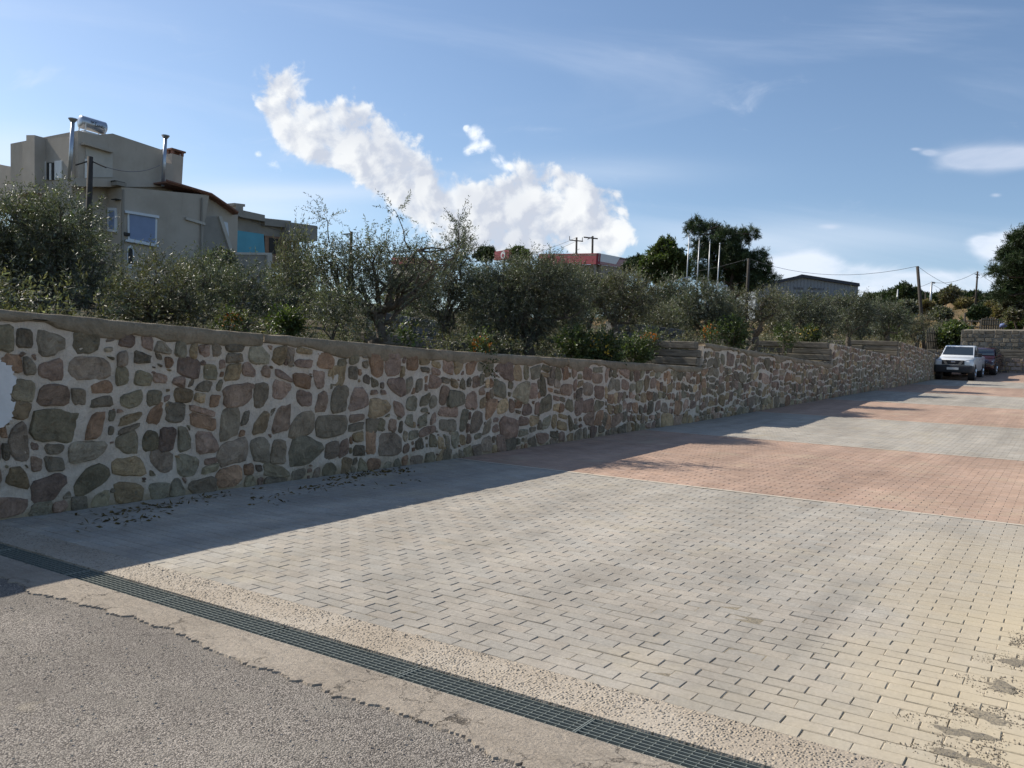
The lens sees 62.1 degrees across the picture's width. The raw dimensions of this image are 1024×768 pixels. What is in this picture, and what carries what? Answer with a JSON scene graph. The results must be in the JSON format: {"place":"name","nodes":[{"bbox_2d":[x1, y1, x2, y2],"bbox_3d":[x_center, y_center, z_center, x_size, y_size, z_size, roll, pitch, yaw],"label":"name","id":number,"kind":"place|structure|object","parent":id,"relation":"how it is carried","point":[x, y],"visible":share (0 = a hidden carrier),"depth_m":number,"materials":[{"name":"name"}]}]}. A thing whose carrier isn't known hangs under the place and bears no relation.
{"place":"outdoors","nodes":[
{"label":"outdoors","id":0,"kind":"place"},
{"bbox_2d":[0,578,521,767],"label":"asphalt road","id":1,"kind":"structure","parent":0,"point":[247,695],"depth_m":3.60,"materials":[{"name":"asphalt"}]},
{"bbox_2d":[0,561,867,767],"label":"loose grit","id":2,"kind":"object","parent":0,"point":[489,756],"visible":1,"depth_m":3.88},
{"bbox_2d":[0,372,1023,767],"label":"paved lot","id":3,"kind":"structure","parent":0,"point":[844,572],"depth_m":6.64,"materials":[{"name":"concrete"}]},
{"bbox_2d":[75,467,420,531],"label":"fallen leaves","id":4,"kind":"object","parent":3,"relation":"on","point":[253,497],"visible":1,"depth_m":8.57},
{"bbox_2d":[689,342,833,420],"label":"stone wall","id":5,"kind":"structure","parent":3,"relation":"on","point":[735,381],"depth_m":23.24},
{"bbox_2d":[822,344,898,397],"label":"stone wall","id":6,"kind":"structure","parent":3,"relation":"on","point":[857,370],"depth_m":31.52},
{"bbox_2d":[885,630,1023,767],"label":"gravel","id":7,"kind":"structure","parent":3,"relation":"on","point":[1017,644],"depth_m":3.74,"materials":[{"name":"gravel"}]},
{"bbox_2d":[934,345,984,380],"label":"pickup truck","id":8,"kind":"object","parent":3,"relation":"on","point":[968,360],"visible":0.97,"depth_m":44.30,"materials":[{"name":"white paint"}]},
{"bbox_2d":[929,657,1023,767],"bbox_3d":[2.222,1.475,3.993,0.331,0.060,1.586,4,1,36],"label":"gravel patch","id":9,"kind":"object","parent":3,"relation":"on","point":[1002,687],"visible":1,"depth_m":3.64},
{"bbox_2d":[961,347,1004,374],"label":"hatchback car","id":10,"kind":"object","parent":3,"relation":"on","point":[994,357],"visible":0.46,"depth_m":47.96,"materials":[{"name":"red paint"}]},
{"bbox_2d":[2,278,1021,409],"bbox_3d":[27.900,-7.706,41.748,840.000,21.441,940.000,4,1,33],"label":"ground","id":11,"kind":"structure","parent":0,"point":[951,305],"depth_m":31.54,"materials":[{"name":"soil"}]},
{"bbox_2d":[3,201,112,275],"bbox_3d":[-14.737,-3.776,25.690,4.918,3.853,3.096,3,1,-38],"label":"garden tree","id":12,"kind":"object","parent":11,"relation":"on","point":[94,229],"visible":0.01,"depth_m":26.62,"materials":[{"name":"green plant"}]},
{"bbox_2d":[0,168,144,319],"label":"olive tree","id":13,"kind":"object","parent":11,"relation":"on","point":[60,240],"visible":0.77,"depth_m":11.91,"materials":[{"name":"green plant"}]},
{"bbox_2d":[75,156,106,306],"bbox_3d":[-11.995,-4.119,24.019,0.869,4.584,0.192,4,1,10],"label":"utility pole","id":14,"kind":"object","parent":11,"relation":"on","point":[89,184],"visible":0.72,"depth_m":23.95,"materials":[{"name":"brown wood"}]},
{"bbox_2d":[0,117,238,297],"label":"house","id":15,"kind":"structure","parent":11,"relation":"on","point":[164,203],"depth_m":39.02,"materials":[{"name":"beige paint"}]},
{"bbox_2d":[77,115,107,134],"bbox_3d":[-19.489,-11.365,38.774,1.930,1.291,1.214,4,1,33],"label":"solar water tank","id":16,"kind":"object","parent":15,"relation":"on","point":[85,123],"visible":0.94,"depth_m":38.17,"materials":[{"name":"metal"}]},
{"bbox_2d":[107,207,117,232],"bbox_3d":[-17.976,-7.381,38.319,0.710,1.158,0.152,4,1,33],"label":"window","id":17,"kind":"structure","parent":15,"relation":"in","point":[112,223],"depth_m":38.20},
{"bbox_2d":[127,214,156,243],"bbox_3d":[-16.912,-7.127,38.874,0.152,1.385,1.539,4,1,33],"label":"window","id":18,"kind":"structure","parent":15,"relation":"in","point":[139,227],"depth_m":38.80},
{"bbox_2d":[92,236,226,328],"bbox_3d":[-5.485,-1.396,12.990,2.639,1.729,1.684,4,1,33],"label":"olive tree","id":19,"kind":"object","parent":11,"relation":"on","point":[147,309],"visible":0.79,"depth_m":12.78,"materials":[{"name":"green plant"}]},
{"bbox_2d":[152,240,258,327],"bbox_3d":[-5.342,-1.550,14.437,1.704,1.833,1.786,4,1,10],"label":"olive tree","id":20,"kind":"object","parent":11,"relation":"on","point":[207,285],"visible":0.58,"depth_m":14.39,"materials":[{"name":"green plant"}]},
{"bbox_2d":[178,243,244,323],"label":"garden tree","id":21,"kind":"object","parent":11,"relation":"on","point":[208,265],"visible":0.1,"depth_m":23.63,"materials":[{"name":"green plant"}]},
{"bbox_2d":[199,242,241,276],"bbox_3d":[-9.257,-3.438,26.985,1.248,2.097,1.430,3,1,-37],"label":"garden plant","id":22,"kind":"object","parent":11,"relation":"on","point":[229,253],"visible":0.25,"depth_m":26.83,"materials":[{"name":"green plant"}]},
{"bbox_2d":[209,296,255,331],"bbox_3d":[-4.372,-0.986,13.173,0.669,0.800,0.632,4,1,10],"label":"garden plant","id":23,"kind":"object","parent":11,"relation":"on","point":[233,317],"visible":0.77,"depth_m":13.13,"materials":[{"name":"green plant"}]},
{"bbox_2d":[198,249,300,332],"bbox_3d":[-4.826,-1.544,15.443,1.876,1.921,1.916,4,1,33],"label":"olive tree","id":24,"kind":"object","parent":11,"relation":"on","point":[256,301],"visible":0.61,"depth_m":15.29,"materials":[{"name":"green plant"}]},
{"bbox_2d":[233,252,271,303],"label":"garden wall","id":25,"kind":"structure","parent":11,"relation":"on","point":[262,257],"depth_m":41.47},
{"bbox_2d":[228,203,318,270],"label":"unfinished building","id":26,"kind":"structure","parent":11,"relation":"on","point":[253,236],"depth_m":57.11,"materials":[{"name":"paint"}]},
{"bbox_2d":[254,280,305,333],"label":"garden tree","id":27,"kind":"object","parent":11,"relation":"on","point":[292,301],"visible":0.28,"depth_m":20.00,"materials":[{"name":"green plant"}]},
{"bbox_2d":[260,298,315,336],"bbox_3d":[-3.481,-0.927,13.373,0.861,0.856,0.782,3,1,-2],"label":"garden plant","id":28,"kind":"object","parent":11,"relation":"on","point":[286,323],"visible":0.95,"depth_m":13.29,"materials":[{"name":"green plant"}]},
{"bbox_2d":[264,208,318,327],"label":"garden tree","id":29,"kind":"object","parent":11,"relation":"on","point":[294,252],"visible":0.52,"depth_m":20.63,"materials":[{"name":"green plant"}]},
{"bbox_2d":[281,266,392,342],"bbox_3d":[-2.827,-1.048,13.344,1.692,1.549,1.831,4,1,33],"label":"olive bush","id":30,"kind":"object","parent":11,"relation":"on","point":[332,315],"visible":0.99,"depth_m":13.20,"materials":[{"name":"green plant"}]},
{"bbox_2d":[0,555,686,767],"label":"concrete strip","id":31,"kind":"object","parent":11,"relation":"on","point":[501,735],"visible":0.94,"depth_m":3.90,"materials":[{"name":"concrete"}]},
{"bbox_2d":[0,309,702,519],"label":"stone wall","id":32,"kind":"structure","parent":11,"relation":"on","point":[97,412],"depth_m":9.36,"materials":[{"name":"brown stone"}]},
{"bbox_2d":[271,189,486,343],"bbox_3d":[-2.203,-1.825,14.546,3.678,3.137,1.929,3,1,3],"label":"olive tree","id":33,"kind":"object","parent":11,"relation":"on","point":[370,274],"visible":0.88,"depth_m":14.38,"materials":[{"name":"green plant"}]},
{"bbox_2d":[366,313,442,339],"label":"terrace wall","id":34,"kind":"structure","parent":11,"relation":"on","point":[418,329],"depth_m":20.54,"materials":[{"name":"stone"}]},
{"bbox_2d":[380,271,432,317],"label":"garden tree","id":35,"kind":"object","parent":11,"relation":"on","point":[382,297],"visible":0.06,"depth_m":29.80,"materials":[{"name":"green plant"}]},
{"bbox_2d":[390,315,423,347],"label":"garden plant","id":36,"kind":"object","parent":11,"relation":"on","point":[402,333],"visible":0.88,"depth_m":13.13,"materials":[{"name":"green plant"}]},
{"bbox_2d":[34,309,845,349],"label":"weeds","id":37,"kind":"object","parent":11,"relation":"on","point":[302,332],"visible":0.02,"depth_m":18.78,"materials":[{"name":"green plant"}]},
{"bbox_2d":[391,216,496,340],"bbox_3d":[-1.457,-2.057,18.553,2.326,3.407,2.133,3,1,-18],"label":"olive tree","id":38,"kind":"object","parent":11,"relation":"on","point":[452,293],"visible":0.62,"depth_m":18.40,"materials":[{"name":"green plant"}]},
{"bbox_2d":[0,524,913,767],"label":"aggregate strip","id":39,"kind":"object","parent":11,"relation":"on","point":[606,710],"visible":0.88,"depth_m":4.15,"materials":[{"name":"gravel"}]},
{"bbox_2d":[0,248,913,362],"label":"undergrowth","id":40,"kind":"object","parent":11,"relation":"on","point":[68,309],"visible":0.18,"depth_m":13.14,"materials":[{"name":"green plant"}]},
{"bbox_2d":[356,332,565,357],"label":"sleeper terrace","id":41,"kind":"structure","parent":11,"relation":"on","point":[417,345],"depth_m":16.68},
{"bbox_2d":[455,287,502,333],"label":"garden tree","id":42,"kind":"object","parent":11,"relation":"on","point":[466,315],"visible":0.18,"depth_m":25.71,"materials":[{"name":"green plant"}]},
{"bbox_2d":[457,326,501,379],"bbox_3d":[-0.500,-0.130,13.191,0.644,1.574,0.619,4,1,33],"label":"garden plant","id":43,"kind":"object","parent":11,"relation":"on","point":[486,345],"visible":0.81,"depth_m":13.12,"materials":[{"name":"green plant"}]},
{"bbox_2d":[471,245,495,262],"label":"broadleaf tree","id":44,"kind":"object","parent":11,"relation":"on","point":[485,253],"visible":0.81,"depth_m":96.56,"materials":[{"name":"plant"}]},
{"bbox_2d":[457,244,519,321],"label":"garden tree","id":45,"kind":"object","parent":11,"relation":"on","point":[484,269],"visible":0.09,"depth_m":33.31,"materials":[{"name":"green plant"}]},
{"bbox_2d":[505,244,531,261],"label":"broadleaf tree","id":46,"kind":"object","parent":11,"relation":"on","point":[517,248],"visible":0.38,"depth_m":96.45,"materials":[{"name":"green plant"}]},
{"bbox_2d":[458,240,606,356],"bbox_3d":[0.425,-1.645,18.201,2.870,2.996,2.782,4,1,33],"label":"olive tree","id":47,"kind":"object","parent":11,"relation":"on","point":[511,295],"visible":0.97,"depth_m":17.94,"materials":[{"name":"green plant"}]},
{"bbox_2d":[547,322,595,359],"bbox_3d":[1.197,-0.727,16.995,1.020,1.084,0.918,4,1,33],"label":"garden plant","id":48,"kind":"object","parent":11,"relation":"on","point":[579,347],"visible":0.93,"depth_m":16.87,"materials":[{"name":"green plant"}]},
{"bbox_2d":[557,293,594,331],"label":"garden tree","id":49,"kind":"object","parent":11,"relation":"on","point":[587,327],"visible":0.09,"depth_m":28.91,"materials":[{"name":"green plant"}]},
{"bbox_2d":[539,253,626,301],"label":"red canopy building","id":50,"kind":"structure","parent":11,"relation":"on","point":[600,260],"depth_m":102.84,"materials":[{"name":"silver metal"}]},
{"bbox_2d":[569,253,607,329],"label":"garden tree","id":51,"kind":"object","parent":11,"relation":"on","point":[591,322],"visible":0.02,"depth_m":43.88,"materials":[{"name":"green plant"}]},
{"bbox_2d":[585,324,629,365],"bbox_3d":[1.791,-0.697,17.293,1.087,1.083,0.976,3,1,-16],"label":"garden plant","id":52,"kind":"object","parent":11,"relation":"on","point":[609,344],"visible":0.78,"depth_m":17.09,"materials":[{"name":"green plant"}]},
{"bbox_2d":[563,254,668,338],"bbox_3d":[2.656,-2.087,22.987,3.072,2.650,1.714,3,1,-10],"label":"olive tree","id":53,"kind":"object","parent":11,"relation":"on","point":[614,318],"visible":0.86,"depth_m":22.86,"materials":[{"name":"green plant"}]},
{"bbox_2d":[595,258,662,324],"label":"garden tree","id":54,"kind":"object","parent":11,"relation":"on","point":[637,293],"visible":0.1,"depth_m":39.58,"materials":[{"name":"green plant"}]},
{"bbox_2d":[621,253,644,274],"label":"broadleaf tree","id":55,"kind":"object","parent":11,"relation":"on","point":[632,261],"visible":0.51,"depth_m":74.27,"materials":[{"name":"plant"}]},
{"bbox_2d":[619,329,658,362],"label":"garden plant","id":56,"kind":"object","parent":11,"relation":"on","point":[641,350],"visible":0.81,"depth_m":19.02,"materials":[{"name":"green plant"}]},
{"bbox_2d":[605,321,683,348],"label":"terrace wall","id":57,"kind":"structure","parent":11,"relation":"on","point":[671,330],"depth_m":27.25,"materials":[{"name":"stone"}]},
{"bbox_2d":[589,338,701,365],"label":"sleeper terrace","id":58,"kind":"structure","parent":11,"relation":"on","point":[677,353],"depth_m":20.71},
{"bbox_2d":[639,323,664,362],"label":"garden plant","id":59,"kind":"object","parent":11,"relation":"on","point":[657,347],"visible":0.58,"depth_m":20.97,"materials":[{"name":"green plant"}]},
{"bbox_2d":[636,295,682,329],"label":"garden tree","id":60,"kind":"object","parent":11,"relation":"on","point":[665,322],"visible":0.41,"depth_m":29.70,"materials":[{"name":"green plant"}]},
{"bbox_2d":[637,234,694,284],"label":"broadleaf tree","id":61,"kind":"object","parent":11,"relation":"on","point":[664,254],"visible":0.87,"depth_m":59.04,"materials":[{"name":"green plant"}]},
{"bbox_2d":[648,260,698,324],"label":"garden tree","id":62,"kind":"object","parent":11,"relation":"on","point":[674,284],"visible":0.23,"depth_m":41.49,"materials":[{"name":"green plant"}]},
{"bbox_2d":[660,290,702,338],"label":"garden tree","id":63,"kind":"object","parent":11,"relation":"on","point":[682,317],"visible":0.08,"depth_m":35.77,"materials":[{"name":"green plant"}]},
{"bbox_2d":[658,273,746,342],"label":"olive tree","id":64,"kind":"object","parent":11,"relation":"on","point":[708,306],"visible":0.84,"depth_m":24.57,"materials":[{"name":"green plant"}]},
{"bbox_2d":[697,319,728,343],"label":"garden plant","id":65,"kind":"object","parent":11,"relation":"on","point":[715,334],"visible":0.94,"depth_m":22.95,"materials":[{"name":"green plant"}]},
{"bbox_2d":[681,212,783,307],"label":"pine tree","id":66,"kind":"object","parent":11,"relation":"on","point":[733,250],"visible":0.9,"depth_m":67.20,"materials":[{"name":"green plant"}]},
{"bbox_2d":[715,310,755,348],"bbox_3d":[6.242,-1.366,24.032,1.176,1.428,1.163,4,1,33],"label":"garden plant","id":67,"kind":"object","parent":11,"relation":"on","point":[743,333],"visible":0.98,"depth_m":23.84,"materials":[{"name":"green plant"}]},
{"bbox_2d":[718,281,798,350],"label":"olive tree","id":68,"kind":"object","parent":11,"relation":"on","point":[760,317],"visible":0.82,"depth_m":26.76,"materials":[{"name":"green plant"}]},
{"bbox_2d":[694,339,831,363],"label":"sleeper terrace","id":69,"kind":"structure","parent":11,"relation":"on","point":[806,350],"depth_m":29.07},
{"bbox_2d":[752,284,803,338],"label":"garden tree","id":70,"kind":"object","parent":11,"relation":"on","point":[770,325],"visible":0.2,"depth_m":45.48,"materials":[{"name":"green plant"}]},
{"bbox_2d":[770,319,798,356],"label":"garden plant","id":71,"kind":"object","parent":11,"relation":"on","point":[782,335],"visible":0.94,"depth_m":28.90,"materials":[{"name":"green plant"}]},
{"bbox_2d":[739,274,859,318],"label":"warehouse","id":72,"kind":"structure","parent":11,"relation":"on","point":[803,282],"depth_m":122.00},
{"bbox_2d":[776,285,843,339],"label":"olive tree","id":73,"kind":"object","parent":11,"relation":"on","point":[807,314],"visible":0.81,"depth_m":31.78,"materials":[{"name":"green plant"}]},
{"bbox_2d":[797,319,823,341],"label":"garden plant","id":74,"kind":"object","parent":11,"relation":"on","point":[815,337],"visible":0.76,"depth_m":30.84,"materials":[{"name":"green plant"}]},
{"bbox_2d":[795,287,867,339],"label":"garden tree","id":75,"kind":"object","parent":11,"relation":"on","point":[861,328],"visible":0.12,"depth_m":51.53,"materials":[{"name":"green plant"}]},
{"bbox_2d":[817,285,884,346],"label":"olive tree","id":76,"kind":"object","parent":11,"relation":"on","point":[841,302],"visible":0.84,"depth_m":34.63,"materials":[{"name":"green plant"}]},
{"bbox_2d":[819,340,898,356],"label":"sleeper terrace","id":77,"kind":"structure","parent":11,"relation":"on","point":[891,348],"depth_m":36.75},
{"bbox_2d":[841,286,881,341],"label":"garden tree","id":78,"kind":"object","parent":11,"relation":"on","point":[864,335],"visible":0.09,"depth_m":54.75,"materials":[{"name":"green plant"}]},
{"bbox_2d":[871,287,893,300],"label":"hill tree","id":79,"kind":"object","parent":11,"relation":"on","point":[888,293],"visible":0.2,"depth_m":104.66,"materials":[{"name":"plant"}]},
{"bbox_2d":[862,297,919,340],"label":"olive tree","id":80,"kind":"object","parent":11,"relation":"on","point":[888,316],"visible":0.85,"depth_m":40.80,"materials":[{"name":"green plant"}]},
{"bbox_2d":[885,310,914,342],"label":"garden tree","id":81,"kind":"object","parent":11,"relation":"on","point":[896,338],"visible":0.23,"depth_m":59.18,"materials":[{"name":"green plant"}]},
{"bbox_2d":[891,279,914,299],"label":"hill tree","id":82,"kind":"object","parent":11,"relation":"on","point":[905,288],"visible":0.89,"depth_m":97.67,"materials":[{"name":"plant"}]},
{"bbox_2d":[892,298,918,316],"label":"hillside bush","id":83,"kind":"object","parent":11,"relation":"on","point":[910,303],"visible":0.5,"depth_m":79.07,"materials":[{"name":"green plant"}]},
{"bbox_2d":[892,310,936,347],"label":"olive tree","id":84,"kind":"object","parent":11,"relation":"on","point":[917,330],"visible":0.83,"depth_m":46.73,"materials":[{"name":"green plant"}]},
{"bbox_2d":[897,341,939,385],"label":"stone wall","id":85,"kind":"structure","parent":11,"relation":"on","point":[916,364],"depth_m":39.19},
{"bbox_2d":[916,266,925,349],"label":"utility pole","id":86,"kind":"object","parent":11,"relation":"on","point":[920,300],"visible":0.61,"depth_m":49.93,"materials":[{"name":"brown wood"}]},
{"bbox_2d":[916,298,936,314],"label":"hillside bush","id":87,"kind":"object","parent":11,"relation":"on","point":[927,305],"visible":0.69,"depth_m":90.96,"materials":[{"name":"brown plant"}]},
{"bbox_2d":[926,327,940,349],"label":"picket fence","id":88,"kind":"object","parent":11,"relation":"on","point":[931,342],"visible":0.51,"depth_m":57.33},
{"bbox_2d":[927,304,954,322],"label":"hillside bush","id":89,"kind":"object","parent":11,"relation":"on","point":[942,313],"visible":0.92,"depth_m":83.40,"materials":[{"name":"green plant"}]},
{"bbox_2d":[936,282,964,305],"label":"hill tree","id":90,"kind":"object","parent":11,"relation":"on","point":[945,296],"visible":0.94,"depth_m":101.00,"materials":[{"name":"green plant"}]},
{"bbox_2d":[935,315,974,349],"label":"garden plant","id":91,"kind":"object","parent":11,"relation":"on","point":[949,333],"visible":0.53,"depth_m":56.57,"materials":[{"name":"green plant"}]},
{"bbox_2d":[950,295,978,309],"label":"hillside bush","id":92,"kind":"object","parent":11,"relation":"on","point":[963,303],"visible":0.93,"depth_m":95.56,"materials":[{"name":"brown plant"}]},
{"bbox_2d":[963,302,992,323],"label":"hillside bush","id":93,"kind":"object","parent":11,"relation":"on","point":[978,312],"visible":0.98,"depth_m":81.66,"materials":[{"name":"green plant"}]},
{"bbox_2d":[960,330,1023,352],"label":"retaining wall","id":94,"kind":"structure","parent":11,"relation":"on","point":[1007,340],"depth_m":51.48,"materials":[{"name":"stone"}]},
{"bbox_2d":[981,317,1002,328],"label":"picket fence","id":95,"kind":"object","parent":11,"relation":"on","point":[990,324],"visible":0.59,"depth_m":65.97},
{"bbox_2d":[990,304,1005,322],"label":"hillside bush","id":96,"kind":"object","parent":11,"relation":"on","point":[996,312],"visible":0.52,"depth_m":83.65,"materials":[{"name":"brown plant"}]},
{"bbox_2d":[981,223,1023,329],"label":"pine tree","id":97,"kind":"object","parent":11,"relation":"on","point":[1009,268],"visible":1,"depth_m":56.39,"materials":[{"name":"green plant"}]},
{"bbox_2d":[984,358,1023,372],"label":"stone wall","id":98,"kind":"structure","parent":11,"relation":"on","point":[1010,365],"depth_m":48.85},
{"bbox_2d":[998,295,1023,329],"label":"broadleaf tree","id":99,"kind":"object","parent":11,"relation":"on","point":[1014,314],"visible":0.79,"depth_m":61.51,"materials":[{"name":"green plant"}]},
{"bbox_2d":[999,316,1023,329],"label":"garden plant","id":100,"kind":"object","parent":11,"relation":"on","point":[1019,324],"visible":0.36,"depth_m":63.60,"materials":[{"name":"green plant"}]},
{"bbox_2d":[1000,349,1023,358],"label":"sleeper terrace","id":101,"kind":"structure","parent":11,"relation":"on","point":[1015,354],"depth_m":49.76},
{"bbox_2d":[0,0,1023,318],"label":"sky","id":102,"kind":"structure","parent":0,"point":[862,137],"materials":[{"name":"blue"}]},
{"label":"drain channel","id":103,"kind":"structure","parent":0,"visible":0},
{"bbox_2d":[0,548,90,575],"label":"drain grate","id":104,"kind":"object","parent":103,"relation":"on","point":[49,564],"visible":0.75,"depth_m":5.94,"materials":[{"name":"metal"}]},
{"bbox_2d":[63,570,179,603],"bbox_3d":[-2.497,1.296,5.416,0.985,0.031,0.193,3,0,33],"label":"drain grate","id":105,"kind":"object","parent":103,"relation":"on","point":[124,586],"visible":0.77,"depth_m":5.41,"materials":[{"name":"metal"}]},
{"bbox_2d":[151,596,287,636],"bbox_3d":[-1.699,1.340,4.893,0.985,0.031,0.193,3,0,33],"label":"drain grate","id":106,"kind":"object","parent":103,"relation":"on","point":[226,617],"visible":0.75,"depth_m":4.89,"materials":[{"name":"metal"}]},
{"bbox_2d":[257,627,421,678],"bbox_3d":[-0.905,1.383,4.373,0.985,0.031,0.193,3,0,33],"label":"drain grate","id":107,"kind":"object","parent":103,"relation":"on","point":[357,657],"visible":0.74,"depth_m":4.36,"materials":[{"name":"metal"}]},
{"bbox_2d":[393,667,595,732],"bbox_3d":[-0.103,1.428,3.847,0.985,0.031,0.193,3,0,33],"label":"drain grate","id":108,"kind":"object","parent":103,"relation":"on","point":[564,719],"visible":0.8,"depth_m":3.83,"materials":[{"name":"metal"}]},
{"bbox_2d":[572,718,761,767],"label":"drain grate","id":109,"kind":"object","parent":103,"relation":"on","point":[652,745],"visible":0.85,"depth_m":3.41,"materials":[{"name":"metal"}]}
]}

